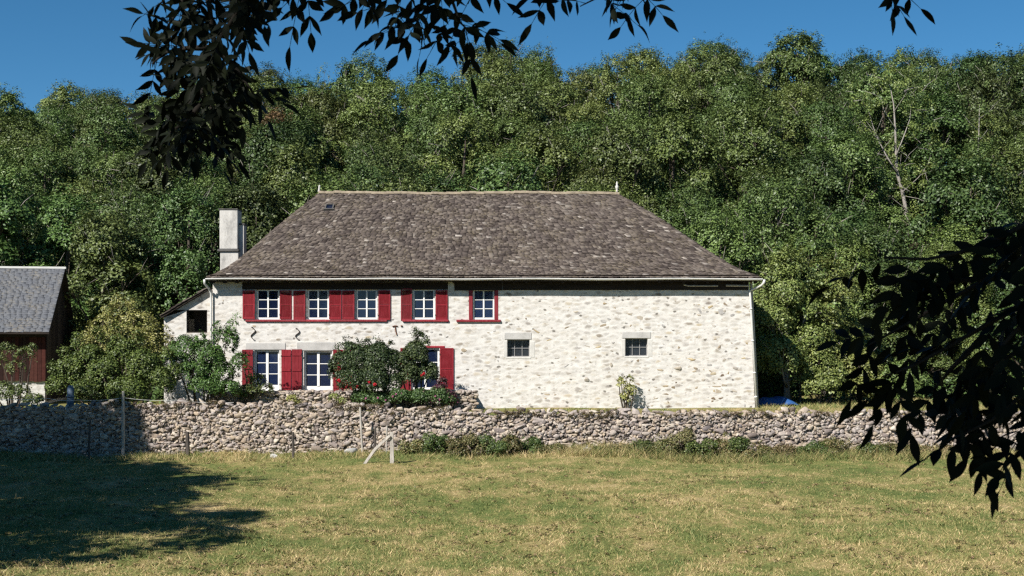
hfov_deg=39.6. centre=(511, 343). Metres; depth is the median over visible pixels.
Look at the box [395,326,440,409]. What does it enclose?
rose bush
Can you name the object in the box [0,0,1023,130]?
sky
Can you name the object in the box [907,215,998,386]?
broadleaf tree
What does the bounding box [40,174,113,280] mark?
broadleaf tree
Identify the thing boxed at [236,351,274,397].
vine bush
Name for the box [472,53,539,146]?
broadleaf tree
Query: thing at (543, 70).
broadleaf tree
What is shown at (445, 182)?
broadleaf tree
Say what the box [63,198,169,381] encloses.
broadleaf tree
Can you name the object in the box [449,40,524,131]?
broadleaf tree
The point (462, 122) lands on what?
broadleaf tree
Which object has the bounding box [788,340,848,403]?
hazel bush
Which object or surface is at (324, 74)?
slender tree
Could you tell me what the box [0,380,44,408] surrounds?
flowering bush
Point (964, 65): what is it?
broadleaf tree
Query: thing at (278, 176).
broadleaf tree
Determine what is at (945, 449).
bramble bush
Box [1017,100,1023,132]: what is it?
broadleaf tree
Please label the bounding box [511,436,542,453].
bramble bush
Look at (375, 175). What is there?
broadleaf tree
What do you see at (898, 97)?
broadleaf tree
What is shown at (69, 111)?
broadleaf tree
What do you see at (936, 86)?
broadleaf tree
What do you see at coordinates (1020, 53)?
broadleaf tree
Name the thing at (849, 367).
hazel bush
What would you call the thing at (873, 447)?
bramble bush
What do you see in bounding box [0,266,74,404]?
wooden barn
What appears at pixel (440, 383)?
flower bush
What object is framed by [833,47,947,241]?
forked tree
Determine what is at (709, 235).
broadleaf tree
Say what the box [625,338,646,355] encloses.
barred window
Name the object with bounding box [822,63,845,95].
broadleaf tree
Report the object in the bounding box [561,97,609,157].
broadleaf tree
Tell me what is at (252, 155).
broadleaf tree
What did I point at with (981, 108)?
birch tree
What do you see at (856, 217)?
broadleaf tree
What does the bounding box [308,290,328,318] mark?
window
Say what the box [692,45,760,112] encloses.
broadleaf tree
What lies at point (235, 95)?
broadleaf tree
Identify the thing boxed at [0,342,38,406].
fruit tree
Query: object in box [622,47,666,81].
broadleaf tree
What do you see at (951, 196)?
broadleaf tree
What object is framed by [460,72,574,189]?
broadleaf tree
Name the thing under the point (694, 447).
bramble bush
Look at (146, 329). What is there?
garden shrub
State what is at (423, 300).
window
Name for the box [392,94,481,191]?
broadleaf tree
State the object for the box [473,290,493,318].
window
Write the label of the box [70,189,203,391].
broadleaf tree
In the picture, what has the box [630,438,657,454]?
bramble bush
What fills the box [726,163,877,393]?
broadleaf tree
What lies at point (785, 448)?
bramble bush
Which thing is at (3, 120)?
broadleaf tree
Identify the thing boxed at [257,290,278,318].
window
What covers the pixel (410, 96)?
broadleaf tree
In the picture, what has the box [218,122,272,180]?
broadleaf tree
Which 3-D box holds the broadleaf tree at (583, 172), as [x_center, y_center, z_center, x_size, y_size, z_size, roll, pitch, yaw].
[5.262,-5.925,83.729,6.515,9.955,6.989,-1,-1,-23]
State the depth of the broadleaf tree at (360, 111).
104.72 m
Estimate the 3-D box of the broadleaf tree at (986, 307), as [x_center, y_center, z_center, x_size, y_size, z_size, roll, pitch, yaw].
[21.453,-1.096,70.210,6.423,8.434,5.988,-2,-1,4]
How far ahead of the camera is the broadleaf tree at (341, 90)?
120.15 m
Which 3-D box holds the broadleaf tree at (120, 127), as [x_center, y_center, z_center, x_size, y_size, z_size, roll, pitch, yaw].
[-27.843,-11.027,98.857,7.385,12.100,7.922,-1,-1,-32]
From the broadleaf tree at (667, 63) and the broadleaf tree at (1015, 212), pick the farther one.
the broadleaf tree at (667, 63)
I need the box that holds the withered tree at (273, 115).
[261,103,293,145]
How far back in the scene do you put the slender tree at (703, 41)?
117.80 m
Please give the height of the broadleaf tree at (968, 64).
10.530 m
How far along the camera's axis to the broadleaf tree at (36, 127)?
99.30 m
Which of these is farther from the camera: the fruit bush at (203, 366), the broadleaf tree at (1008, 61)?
the broadleaf tree at (1008, 61)
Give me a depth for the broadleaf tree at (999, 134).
98.01 m
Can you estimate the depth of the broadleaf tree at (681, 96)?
104.08 m
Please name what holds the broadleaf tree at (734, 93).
on the hillside
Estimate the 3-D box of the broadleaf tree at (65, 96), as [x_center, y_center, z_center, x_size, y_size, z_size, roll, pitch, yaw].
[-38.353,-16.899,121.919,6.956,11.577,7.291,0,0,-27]
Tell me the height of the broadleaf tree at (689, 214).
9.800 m
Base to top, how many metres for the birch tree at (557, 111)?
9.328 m
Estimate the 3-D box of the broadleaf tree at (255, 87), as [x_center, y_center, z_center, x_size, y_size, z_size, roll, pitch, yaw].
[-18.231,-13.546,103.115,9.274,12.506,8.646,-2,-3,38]
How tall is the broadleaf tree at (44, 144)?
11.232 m
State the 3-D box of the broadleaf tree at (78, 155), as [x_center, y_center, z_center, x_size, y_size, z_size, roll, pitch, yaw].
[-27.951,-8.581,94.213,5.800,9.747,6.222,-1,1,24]
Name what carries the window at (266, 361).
in the farmhouse
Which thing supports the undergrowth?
on the hillside
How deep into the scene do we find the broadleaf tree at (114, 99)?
109.73 m
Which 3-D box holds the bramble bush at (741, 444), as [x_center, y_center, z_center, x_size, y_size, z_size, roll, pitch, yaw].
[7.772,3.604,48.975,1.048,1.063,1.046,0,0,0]
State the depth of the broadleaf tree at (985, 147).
91.58 m
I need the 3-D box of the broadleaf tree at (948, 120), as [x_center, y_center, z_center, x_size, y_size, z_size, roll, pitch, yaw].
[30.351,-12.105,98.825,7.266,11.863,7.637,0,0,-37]
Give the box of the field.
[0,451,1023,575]
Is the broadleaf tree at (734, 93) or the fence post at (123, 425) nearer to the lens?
the fence post at (123, 425)
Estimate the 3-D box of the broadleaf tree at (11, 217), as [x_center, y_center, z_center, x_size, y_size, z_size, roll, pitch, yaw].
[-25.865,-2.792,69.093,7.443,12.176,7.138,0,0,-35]
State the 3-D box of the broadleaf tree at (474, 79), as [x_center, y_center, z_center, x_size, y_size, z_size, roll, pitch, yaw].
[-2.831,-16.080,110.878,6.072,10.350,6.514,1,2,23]
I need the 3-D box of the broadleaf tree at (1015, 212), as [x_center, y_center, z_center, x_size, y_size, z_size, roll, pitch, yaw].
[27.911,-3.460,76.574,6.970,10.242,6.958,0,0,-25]
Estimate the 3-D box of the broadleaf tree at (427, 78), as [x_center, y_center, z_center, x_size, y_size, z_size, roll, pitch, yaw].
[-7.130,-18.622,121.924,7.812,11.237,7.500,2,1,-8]
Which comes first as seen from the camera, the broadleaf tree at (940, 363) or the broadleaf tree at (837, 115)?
the broadleaf tree at (940, 363)
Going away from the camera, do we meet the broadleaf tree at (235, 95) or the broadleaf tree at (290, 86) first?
the broadleaf tree at (235, 95)
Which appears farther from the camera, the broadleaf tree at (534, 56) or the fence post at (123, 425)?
the broadleaf tree at (534, 56)
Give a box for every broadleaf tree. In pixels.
[0,82,43,177]
[0,104,18,167]
[0,107,62,191]
[0,128,86,218]
[0,138,31,210]
[0,157,61,266]
[0,167,39,265]
[1,209,56,266]
[11,139,75,226]
[16,182,112,374]
[19,99,76,176]
[22,124,80,185]
[32,99,82,147]
[35,79,93,142]
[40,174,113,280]
[53,142,124,202]
[63,120,113,182]
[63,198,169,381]
[69,87,112,159]
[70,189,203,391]
[72,95,140,186]
[72,178,176,323]
[73,88,138,162]
[74,87,132,120]
[79,144,146,212]
[105,88,195,153]
[107,128,219,254]
[109,126,175,204]
[116,94,196,175]
[120,174,230,361]
[124,93,158,123]
[155,151,241,208]
[158,188,247,321]
[163,74,197,118]
[170,167,233,242]
[176,170,295,301]
[195,100,229,181]
[196,71,296,180]
[199,127,260,202]
[207,71,269,143]
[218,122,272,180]
[229,113,313,218]
[239,60,297,121]
[257,112,338,197]
[258,135,323,226]
[266,77,305,107]
[272,159,370,228]
[275,69,339,162]
[280,99,346,177]
[284,81,352,172]
[296,86,344,168]
[308,173,369,195]
[320,68,419,172]
[323,78,356,110]
[326,48,397,134]
[334,120,394,177]
[338,134,388,187]
[345,153,404,191]
[349,97,385,139]
[354,141,433,190]
[365,165,440,191]
[390,64,458,133]
[390,80,467,151]
[390,89,426,143]
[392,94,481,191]
[398,77,502,184]
[402,183,448,191]
[403,164,469,191]
[406,110,459,166]
[409,103,501,191]
[442,74,470,94]
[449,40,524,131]
[455,141,553,191]
[457,73,496,132]
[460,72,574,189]
[467,135,548,190]
[469,37,527,118]
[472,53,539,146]
[486,108,548,181]
[497,120,586,191]
[502,69,595,180]
[513,43,564,86]
[515,58,575,124]
[516,59,577,122]
[544,111,636,199]
[557,171,623,193]
[559,63,607,118]
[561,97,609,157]
[565,116,680,214]
[565,158,631,193]
[578,57,620,106]
[579,176,649,207]
[580,47,639,123]
[591,107,667,196]
[600,66,688,196]
[604,65,682,186]
[610,40,672,109]
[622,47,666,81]
[626,104,719,224]
[632,59,705,138]
[638,66,710,187]
[648,174,738,256]
[664,54,708,85]
[667,187,759,268]
[674,43,716,133]
[675,121,734,219]
[679,46,770,151]
[681,207,772,354]
[685,36,763,90]
[685,90,827,229]
[688,64,778,185]
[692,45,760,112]
[706,79,762,168]
[713,86,804,216]
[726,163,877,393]
[728,158,809,266]
[734,183,810,278]
[750,51,786,97]
[753,233,834,398]
[755,28,842,113]
[764,79,828,158]
[765,77,830,164]
[770,249,883,401]
[775,139,872,261]
[784,87,896,231]
[792,202,880,340]
[794,49,843,105]
[794,76,846,133]
[802,119,918,261]
[808,233,892,396]
[809,107,906,211]
[812,63,939,221]
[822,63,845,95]
[824,214,949,368]
[825,45,893,118]
[835,55,896,134]
[852,260,965,380]
[877,45,930,119]
[887,84,973,230]
[888,67,971,215]
[888,235,1016,393]
[893,45,972,156]
[896,145,1022,327]
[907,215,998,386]
[935,140,1023,272]
[939,62,1023,165]
[944,48,998,99]
[951,50,994,83]
[953,105,1023,163]
[956,134,1001,230]
[959,215,1023,368]
[965,42,1023,148]
[987,187,1023,334]
[996,55,1023,110]
[1000,127,1023,166]
[1011,43,1023,106]
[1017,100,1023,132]
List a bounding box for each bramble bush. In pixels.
[397,438,428,453]
[417,431,449,454]
[439,433,469,456]
[459,428,487,455]
[476,430,513,455]
[493,429,522,455]
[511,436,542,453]
[535,440,565,453]
[550,446,579,453]
[592,444,615,453]
[610,443,634,453]
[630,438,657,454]
[648,431,678,454]
[664,427,696,456]
[684,438,718,458]
[703,430,737,458]
[724,433,750,459]
[741,440,778,459]
[770,441,797,458]
[794,439,832,456]
[821,434,851,455]
[856,442,889,454]
[878,442,910,455]
[920,444,951,453]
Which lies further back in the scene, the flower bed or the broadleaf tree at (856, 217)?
the broadleaf tree at (856, 217)
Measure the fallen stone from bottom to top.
0.288 m
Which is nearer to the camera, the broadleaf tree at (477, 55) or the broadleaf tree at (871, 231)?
the broadleaf tree at (871, 231)
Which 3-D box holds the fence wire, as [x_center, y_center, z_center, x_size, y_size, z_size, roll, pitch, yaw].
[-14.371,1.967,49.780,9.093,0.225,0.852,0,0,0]
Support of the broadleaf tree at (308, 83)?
on the hillside
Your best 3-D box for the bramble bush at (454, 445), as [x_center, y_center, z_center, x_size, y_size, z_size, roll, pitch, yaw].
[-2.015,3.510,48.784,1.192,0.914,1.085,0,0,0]
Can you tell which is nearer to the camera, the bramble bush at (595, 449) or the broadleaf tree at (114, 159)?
the bramble bush at (595, 449)
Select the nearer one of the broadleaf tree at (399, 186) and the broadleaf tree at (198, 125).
the broadleaf tree at (399, 186)
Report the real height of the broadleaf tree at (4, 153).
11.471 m
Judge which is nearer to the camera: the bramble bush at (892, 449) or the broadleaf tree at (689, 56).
the bramble bush at (892, 449)
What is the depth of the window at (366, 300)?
57.10 m
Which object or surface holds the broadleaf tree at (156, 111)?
on the hillside
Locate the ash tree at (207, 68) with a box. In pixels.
[119,0,934,189]
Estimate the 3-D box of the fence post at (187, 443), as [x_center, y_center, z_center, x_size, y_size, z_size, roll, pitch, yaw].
[-11.214,3.561,49.202,0.161,1.041,0.148,0,0,0]
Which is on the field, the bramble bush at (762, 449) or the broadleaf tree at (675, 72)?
the bramble bush at (762, 449)
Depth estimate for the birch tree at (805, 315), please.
62.10 m
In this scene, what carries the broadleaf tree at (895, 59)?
on the hillside
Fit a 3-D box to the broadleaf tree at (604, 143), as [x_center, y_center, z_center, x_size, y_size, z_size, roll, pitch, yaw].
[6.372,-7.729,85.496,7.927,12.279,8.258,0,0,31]
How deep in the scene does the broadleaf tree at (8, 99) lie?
111.33 m
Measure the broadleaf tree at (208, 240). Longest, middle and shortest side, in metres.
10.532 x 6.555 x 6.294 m
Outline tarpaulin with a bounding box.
[758,396,797,404]
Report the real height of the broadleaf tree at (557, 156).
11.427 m
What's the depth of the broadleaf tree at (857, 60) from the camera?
115.94 m
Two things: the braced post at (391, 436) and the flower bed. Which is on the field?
the braced post at (391, 436)
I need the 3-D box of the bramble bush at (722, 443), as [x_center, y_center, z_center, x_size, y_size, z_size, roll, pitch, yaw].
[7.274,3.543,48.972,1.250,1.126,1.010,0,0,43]
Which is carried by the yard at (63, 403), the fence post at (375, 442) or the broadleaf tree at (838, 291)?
the broadleaf tree at (838, 291)
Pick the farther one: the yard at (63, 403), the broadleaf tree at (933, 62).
the broadleaf tree at (933, 62)
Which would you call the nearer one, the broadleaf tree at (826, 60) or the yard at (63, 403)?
the yard at (63, 403)
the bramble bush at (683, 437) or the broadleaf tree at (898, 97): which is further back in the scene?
the broadleaf tree at (898, 97)
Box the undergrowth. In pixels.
[70,200,1023,403]
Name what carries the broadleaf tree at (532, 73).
on the hillside
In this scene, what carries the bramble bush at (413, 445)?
on the field
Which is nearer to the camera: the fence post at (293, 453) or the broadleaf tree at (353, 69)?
the fence post at (293, 453)
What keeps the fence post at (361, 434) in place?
on the field
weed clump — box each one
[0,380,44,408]
[232,390,253,404]
[286,394,302,404]
[328,392,346,407]
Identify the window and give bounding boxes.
[255,350,278,390]
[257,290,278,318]
[305,351,331,390]
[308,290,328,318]
[356,290,376,318]
[412,348,438,388]
[413,290,434,318]
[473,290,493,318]
[507,340,529,356]
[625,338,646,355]
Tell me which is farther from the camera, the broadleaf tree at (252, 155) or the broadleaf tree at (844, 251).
the broadleaf tree at (252, 155)
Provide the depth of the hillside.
75.17 m
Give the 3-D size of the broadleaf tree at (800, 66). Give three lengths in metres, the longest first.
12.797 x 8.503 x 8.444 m
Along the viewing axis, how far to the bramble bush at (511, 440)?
48.53 m
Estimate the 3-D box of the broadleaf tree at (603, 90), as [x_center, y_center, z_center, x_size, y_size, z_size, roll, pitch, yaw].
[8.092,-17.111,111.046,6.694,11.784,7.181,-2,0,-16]
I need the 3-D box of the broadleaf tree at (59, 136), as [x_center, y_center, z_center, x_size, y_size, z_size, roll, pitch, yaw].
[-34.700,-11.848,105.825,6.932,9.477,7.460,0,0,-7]
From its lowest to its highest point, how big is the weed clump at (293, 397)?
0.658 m
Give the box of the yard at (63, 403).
[4,395,1019,414]
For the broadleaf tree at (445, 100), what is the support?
on the hillside
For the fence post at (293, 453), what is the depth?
48.36 m
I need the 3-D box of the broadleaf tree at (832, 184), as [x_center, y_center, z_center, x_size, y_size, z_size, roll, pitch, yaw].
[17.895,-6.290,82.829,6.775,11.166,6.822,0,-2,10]
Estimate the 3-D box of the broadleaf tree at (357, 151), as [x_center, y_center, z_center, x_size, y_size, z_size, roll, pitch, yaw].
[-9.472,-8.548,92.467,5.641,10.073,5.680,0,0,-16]
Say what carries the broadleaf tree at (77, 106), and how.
on the hillside
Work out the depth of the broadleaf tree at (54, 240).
69.83 m
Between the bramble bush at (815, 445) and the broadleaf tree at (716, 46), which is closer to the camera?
the bramble bush at (815, 445)
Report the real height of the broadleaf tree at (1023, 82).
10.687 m
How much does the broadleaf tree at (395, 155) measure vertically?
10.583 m
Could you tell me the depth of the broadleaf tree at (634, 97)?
104.52 m
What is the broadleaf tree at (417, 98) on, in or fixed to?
on the hillside
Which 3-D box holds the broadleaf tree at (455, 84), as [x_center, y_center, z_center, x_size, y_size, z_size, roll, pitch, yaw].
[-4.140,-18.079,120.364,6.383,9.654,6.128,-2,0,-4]
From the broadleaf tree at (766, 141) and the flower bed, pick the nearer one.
the flower bed
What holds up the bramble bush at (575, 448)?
on the field
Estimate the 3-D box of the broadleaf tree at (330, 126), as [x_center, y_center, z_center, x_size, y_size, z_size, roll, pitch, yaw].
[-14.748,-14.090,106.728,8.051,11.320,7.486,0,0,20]
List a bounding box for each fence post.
[88,420,90,458]
[121,391,124,456]
[185,432,189,454]
[292,432,294,458]
[359,407,362,450]
[374,426,376,453]
[386,426,387,451]
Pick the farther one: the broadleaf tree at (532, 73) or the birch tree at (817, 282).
the broadleaf tree at (532, 73)
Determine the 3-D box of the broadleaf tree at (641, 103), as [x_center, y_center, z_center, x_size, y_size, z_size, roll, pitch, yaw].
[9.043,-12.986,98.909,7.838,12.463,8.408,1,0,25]
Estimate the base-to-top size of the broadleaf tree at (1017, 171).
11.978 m
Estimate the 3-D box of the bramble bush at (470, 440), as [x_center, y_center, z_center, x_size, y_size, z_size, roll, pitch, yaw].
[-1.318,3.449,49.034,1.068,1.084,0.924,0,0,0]
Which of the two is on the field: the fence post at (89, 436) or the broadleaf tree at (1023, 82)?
the fence post at (89, 436)
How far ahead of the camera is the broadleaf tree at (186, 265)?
68.33 m
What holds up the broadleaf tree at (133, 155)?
on the hillside
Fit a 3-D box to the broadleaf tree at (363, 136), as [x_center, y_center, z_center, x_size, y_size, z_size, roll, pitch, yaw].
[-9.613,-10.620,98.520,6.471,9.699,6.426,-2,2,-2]
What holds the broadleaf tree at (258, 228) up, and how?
on the yard at (63, 403)
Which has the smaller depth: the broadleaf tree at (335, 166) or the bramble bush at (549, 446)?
the bramble bush at (549, 446)
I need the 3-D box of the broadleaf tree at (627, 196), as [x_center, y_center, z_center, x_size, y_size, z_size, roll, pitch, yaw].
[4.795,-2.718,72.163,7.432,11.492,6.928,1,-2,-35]
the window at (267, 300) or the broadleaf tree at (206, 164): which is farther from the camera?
the broadleaf tree at (206, 164)
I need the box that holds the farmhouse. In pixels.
[160,182,765,407]
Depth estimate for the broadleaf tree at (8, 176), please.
81.56 m
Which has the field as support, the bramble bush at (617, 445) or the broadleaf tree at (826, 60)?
the bramble bush at (617, 445)
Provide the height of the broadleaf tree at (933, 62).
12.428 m
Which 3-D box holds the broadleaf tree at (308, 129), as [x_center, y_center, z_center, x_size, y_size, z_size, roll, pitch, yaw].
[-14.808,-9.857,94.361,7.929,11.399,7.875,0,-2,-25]
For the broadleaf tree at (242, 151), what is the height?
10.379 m
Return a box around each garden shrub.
[44,321,181,412]
[76,292,173,407]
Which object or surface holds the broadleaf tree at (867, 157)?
on the hillside
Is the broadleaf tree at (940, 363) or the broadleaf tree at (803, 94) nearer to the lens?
the broadleaf tree at (940, 363)
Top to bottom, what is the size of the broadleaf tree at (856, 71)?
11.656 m
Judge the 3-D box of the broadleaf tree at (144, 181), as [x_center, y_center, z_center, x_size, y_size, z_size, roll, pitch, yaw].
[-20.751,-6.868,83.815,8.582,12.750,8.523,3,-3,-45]
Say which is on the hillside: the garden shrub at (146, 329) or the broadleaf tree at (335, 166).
the broadleaf tree at (335, 166)
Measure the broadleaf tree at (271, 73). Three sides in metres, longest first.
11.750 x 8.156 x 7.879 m
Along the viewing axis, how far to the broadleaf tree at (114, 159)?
86.28 m
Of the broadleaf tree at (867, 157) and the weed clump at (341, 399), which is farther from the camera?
the broadleaf tree at (867, 157)
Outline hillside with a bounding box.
[70,194,1023,395]
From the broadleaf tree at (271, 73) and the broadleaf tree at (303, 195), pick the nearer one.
the broadleaf tree at (303, 195)
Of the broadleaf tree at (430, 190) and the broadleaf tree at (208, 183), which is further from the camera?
the broadleaf tree at (208, 183)
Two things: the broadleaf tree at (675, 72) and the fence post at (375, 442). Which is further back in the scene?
the broadleaf tree at (675, 72)
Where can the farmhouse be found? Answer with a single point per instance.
(544, 299)
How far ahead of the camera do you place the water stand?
51.90 m
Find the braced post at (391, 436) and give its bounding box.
[363,432,393,463]
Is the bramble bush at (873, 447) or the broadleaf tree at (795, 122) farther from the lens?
the broadleaf tree at (795, 122)
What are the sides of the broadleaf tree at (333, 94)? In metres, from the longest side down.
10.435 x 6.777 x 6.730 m
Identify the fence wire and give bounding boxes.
[0,398,233,402]
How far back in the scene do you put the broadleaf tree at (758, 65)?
120.24 m
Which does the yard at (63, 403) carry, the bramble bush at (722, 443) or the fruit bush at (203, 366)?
the fruit bush at (203, 366)
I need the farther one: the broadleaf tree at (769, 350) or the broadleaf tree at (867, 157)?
the broadleaf tree at (867, 157)
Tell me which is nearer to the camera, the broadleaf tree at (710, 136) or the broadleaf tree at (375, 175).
the broadleaf tree at (375, 175)
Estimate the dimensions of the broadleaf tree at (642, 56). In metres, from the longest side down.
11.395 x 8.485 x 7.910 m
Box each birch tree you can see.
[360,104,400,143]
[540,101,598,144]
[736,234,844,402]
[747,232,837,374]
[940,62,1013,168]
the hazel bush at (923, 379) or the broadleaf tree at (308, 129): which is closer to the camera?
the hazel bush at (923, 379)
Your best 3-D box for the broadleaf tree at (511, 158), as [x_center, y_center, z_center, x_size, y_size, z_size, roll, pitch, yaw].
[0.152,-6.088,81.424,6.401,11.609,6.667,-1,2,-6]
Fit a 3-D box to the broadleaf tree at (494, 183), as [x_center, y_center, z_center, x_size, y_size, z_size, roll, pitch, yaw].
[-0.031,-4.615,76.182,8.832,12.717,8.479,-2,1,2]
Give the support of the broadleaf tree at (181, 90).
on the hillside
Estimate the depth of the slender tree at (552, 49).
117.47 m
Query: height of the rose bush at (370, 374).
3.160 m
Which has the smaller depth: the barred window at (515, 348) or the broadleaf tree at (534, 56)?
the barred window at (515, 348)
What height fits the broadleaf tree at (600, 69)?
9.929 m
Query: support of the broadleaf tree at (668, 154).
on the hillside
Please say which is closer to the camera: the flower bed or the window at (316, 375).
the flower bed
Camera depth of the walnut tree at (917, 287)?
3.26 m
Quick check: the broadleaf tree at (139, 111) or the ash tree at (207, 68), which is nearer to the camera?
the ash tree at (207, 68)
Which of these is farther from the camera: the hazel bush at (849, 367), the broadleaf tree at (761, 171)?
the broadleaf tree at (761, 171)
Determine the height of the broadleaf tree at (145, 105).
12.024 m
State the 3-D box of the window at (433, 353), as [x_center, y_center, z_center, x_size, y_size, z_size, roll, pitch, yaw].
[-3.478,0.994,57.124,1.102,1.647,0.072,0,0,0]
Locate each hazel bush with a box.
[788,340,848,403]
[837,345,887,402]
[874,356,931,400]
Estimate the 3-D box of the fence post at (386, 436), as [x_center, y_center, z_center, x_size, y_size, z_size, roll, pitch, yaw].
[-4.347,3.413,49.300,0.079,1.172,0.059,0,0,0]
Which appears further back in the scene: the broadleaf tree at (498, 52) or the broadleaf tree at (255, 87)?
the broadleaf tree at (498, 52)
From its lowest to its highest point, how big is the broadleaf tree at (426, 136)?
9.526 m
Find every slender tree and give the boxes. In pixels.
[316,62,330,89]
[498,37,526,91]
[534,37,559,75]
[678,32,717,92]
[776,47,812,90]
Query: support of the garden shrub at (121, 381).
on the yard at (63, 403)
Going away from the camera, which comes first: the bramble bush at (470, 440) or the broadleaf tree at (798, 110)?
the bramble bush at (470, 440)
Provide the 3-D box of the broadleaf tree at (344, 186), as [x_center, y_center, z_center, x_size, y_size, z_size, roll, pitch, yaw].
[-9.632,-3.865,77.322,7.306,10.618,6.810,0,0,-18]
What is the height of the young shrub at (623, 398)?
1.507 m
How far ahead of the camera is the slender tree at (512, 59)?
116.47 m
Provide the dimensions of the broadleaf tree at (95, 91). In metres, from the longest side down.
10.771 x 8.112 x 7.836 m
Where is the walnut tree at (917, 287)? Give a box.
[806,221,1023,517]
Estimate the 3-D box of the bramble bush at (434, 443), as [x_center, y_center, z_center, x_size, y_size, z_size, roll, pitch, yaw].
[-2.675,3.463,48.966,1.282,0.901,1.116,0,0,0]
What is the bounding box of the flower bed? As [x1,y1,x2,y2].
[351,386,456,408]
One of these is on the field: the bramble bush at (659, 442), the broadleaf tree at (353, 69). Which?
the bramble bush at (659, 442)
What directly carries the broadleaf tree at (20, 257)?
on the hillside
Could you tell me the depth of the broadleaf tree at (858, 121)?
97.54 m
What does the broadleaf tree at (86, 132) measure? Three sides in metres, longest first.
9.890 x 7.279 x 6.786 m
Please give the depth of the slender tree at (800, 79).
118.32 m
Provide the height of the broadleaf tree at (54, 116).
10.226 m
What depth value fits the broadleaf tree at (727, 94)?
103.79 m
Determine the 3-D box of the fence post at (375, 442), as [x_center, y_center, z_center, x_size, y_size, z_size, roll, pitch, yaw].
[-4.720,3.430,49.101,0.088,1.171,0.082,0,0,0]
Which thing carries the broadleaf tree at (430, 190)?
on the hillside
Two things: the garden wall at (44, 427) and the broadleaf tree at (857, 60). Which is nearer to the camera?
the garden wall at (44, 427)
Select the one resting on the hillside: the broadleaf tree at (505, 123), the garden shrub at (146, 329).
the broadleaf tree at (505, 123)
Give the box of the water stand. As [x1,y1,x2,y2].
[66,385,74,405]
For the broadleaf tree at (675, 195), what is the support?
on the hillside
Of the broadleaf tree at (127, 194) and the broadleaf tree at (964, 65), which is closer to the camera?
the broadleaf tree at (127, 194)
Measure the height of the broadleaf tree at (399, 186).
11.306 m
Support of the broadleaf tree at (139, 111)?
on the hillside
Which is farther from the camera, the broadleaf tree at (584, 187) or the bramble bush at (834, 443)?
the broadleaf tree at (584, 187)
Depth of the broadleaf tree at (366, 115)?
111.17 m
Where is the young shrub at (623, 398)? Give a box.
[616,374,636,408]
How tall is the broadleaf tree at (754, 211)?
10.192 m
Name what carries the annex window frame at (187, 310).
in the farmhouse
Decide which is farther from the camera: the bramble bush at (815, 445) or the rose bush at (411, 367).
the rose bush at (411, 367)
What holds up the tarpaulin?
on the yard at (63, 403)
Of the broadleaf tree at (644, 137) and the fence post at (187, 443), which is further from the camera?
the broadleaf tree at (644, 137)
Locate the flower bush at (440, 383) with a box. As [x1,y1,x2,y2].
[425,376,458,407]
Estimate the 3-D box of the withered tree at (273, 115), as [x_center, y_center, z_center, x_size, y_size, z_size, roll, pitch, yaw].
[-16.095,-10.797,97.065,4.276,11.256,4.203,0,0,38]
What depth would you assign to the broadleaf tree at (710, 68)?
108.60 m
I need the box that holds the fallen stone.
[344,448,357,453]
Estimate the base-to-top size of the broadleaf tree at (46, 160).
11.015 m
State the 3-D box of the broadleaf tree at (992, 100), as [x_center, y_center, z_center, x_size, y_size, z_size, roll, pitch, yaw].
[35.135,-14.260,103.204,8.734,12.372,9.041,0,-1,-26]
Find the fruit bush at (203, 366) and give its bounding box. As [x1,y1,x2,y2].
[161,312,249,404]
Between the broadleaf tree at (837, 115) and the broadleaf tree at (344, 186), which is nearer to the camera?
the broadleaf tree at (344, 186)
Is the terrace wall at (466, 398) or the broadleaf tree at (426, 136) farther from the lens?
the broadleaf tree at (426, 136)
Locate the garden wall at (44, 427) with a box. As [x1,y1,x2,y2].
[0,398,1023,457]
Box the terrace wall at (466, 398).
[210,389,478,410]
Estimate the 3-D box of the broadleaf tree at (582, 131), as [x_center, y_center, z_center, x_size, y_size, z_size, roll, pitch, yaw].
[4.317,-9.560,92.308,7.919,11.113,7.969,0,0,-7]
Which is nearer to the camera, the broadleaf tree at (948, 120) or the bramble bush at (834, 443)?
the bramble bush at (834, 443)
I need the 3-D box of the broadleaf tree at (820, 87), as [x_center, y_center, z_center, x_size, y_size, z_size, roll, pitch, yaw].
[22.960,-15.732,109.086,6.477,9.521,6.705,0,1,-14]
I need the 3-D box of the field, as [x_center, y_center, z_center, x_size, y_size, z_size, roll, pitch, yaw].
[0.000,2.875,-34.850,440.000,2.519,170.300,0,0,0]
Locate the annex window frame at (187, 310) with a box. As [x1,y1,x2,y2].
[187,310,206,332]
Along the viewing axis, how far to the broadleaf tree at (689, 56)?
116.40 m
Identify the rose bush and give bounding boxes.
[326,333,402,405]
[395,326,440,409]
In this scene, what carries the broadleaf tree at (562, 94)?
on the hillside
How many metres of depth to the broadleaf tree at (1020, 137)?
93.07 m
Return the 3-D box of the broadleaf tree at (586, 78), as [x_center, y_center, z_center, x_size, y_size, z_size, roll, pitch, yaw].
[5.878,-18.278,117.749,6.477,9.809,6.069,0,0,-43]
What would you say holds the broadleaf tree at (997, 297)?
on the yard at (63, 403)
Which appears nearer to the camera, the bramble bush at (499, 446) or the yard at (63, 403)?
the bramble bush at (499, 446)

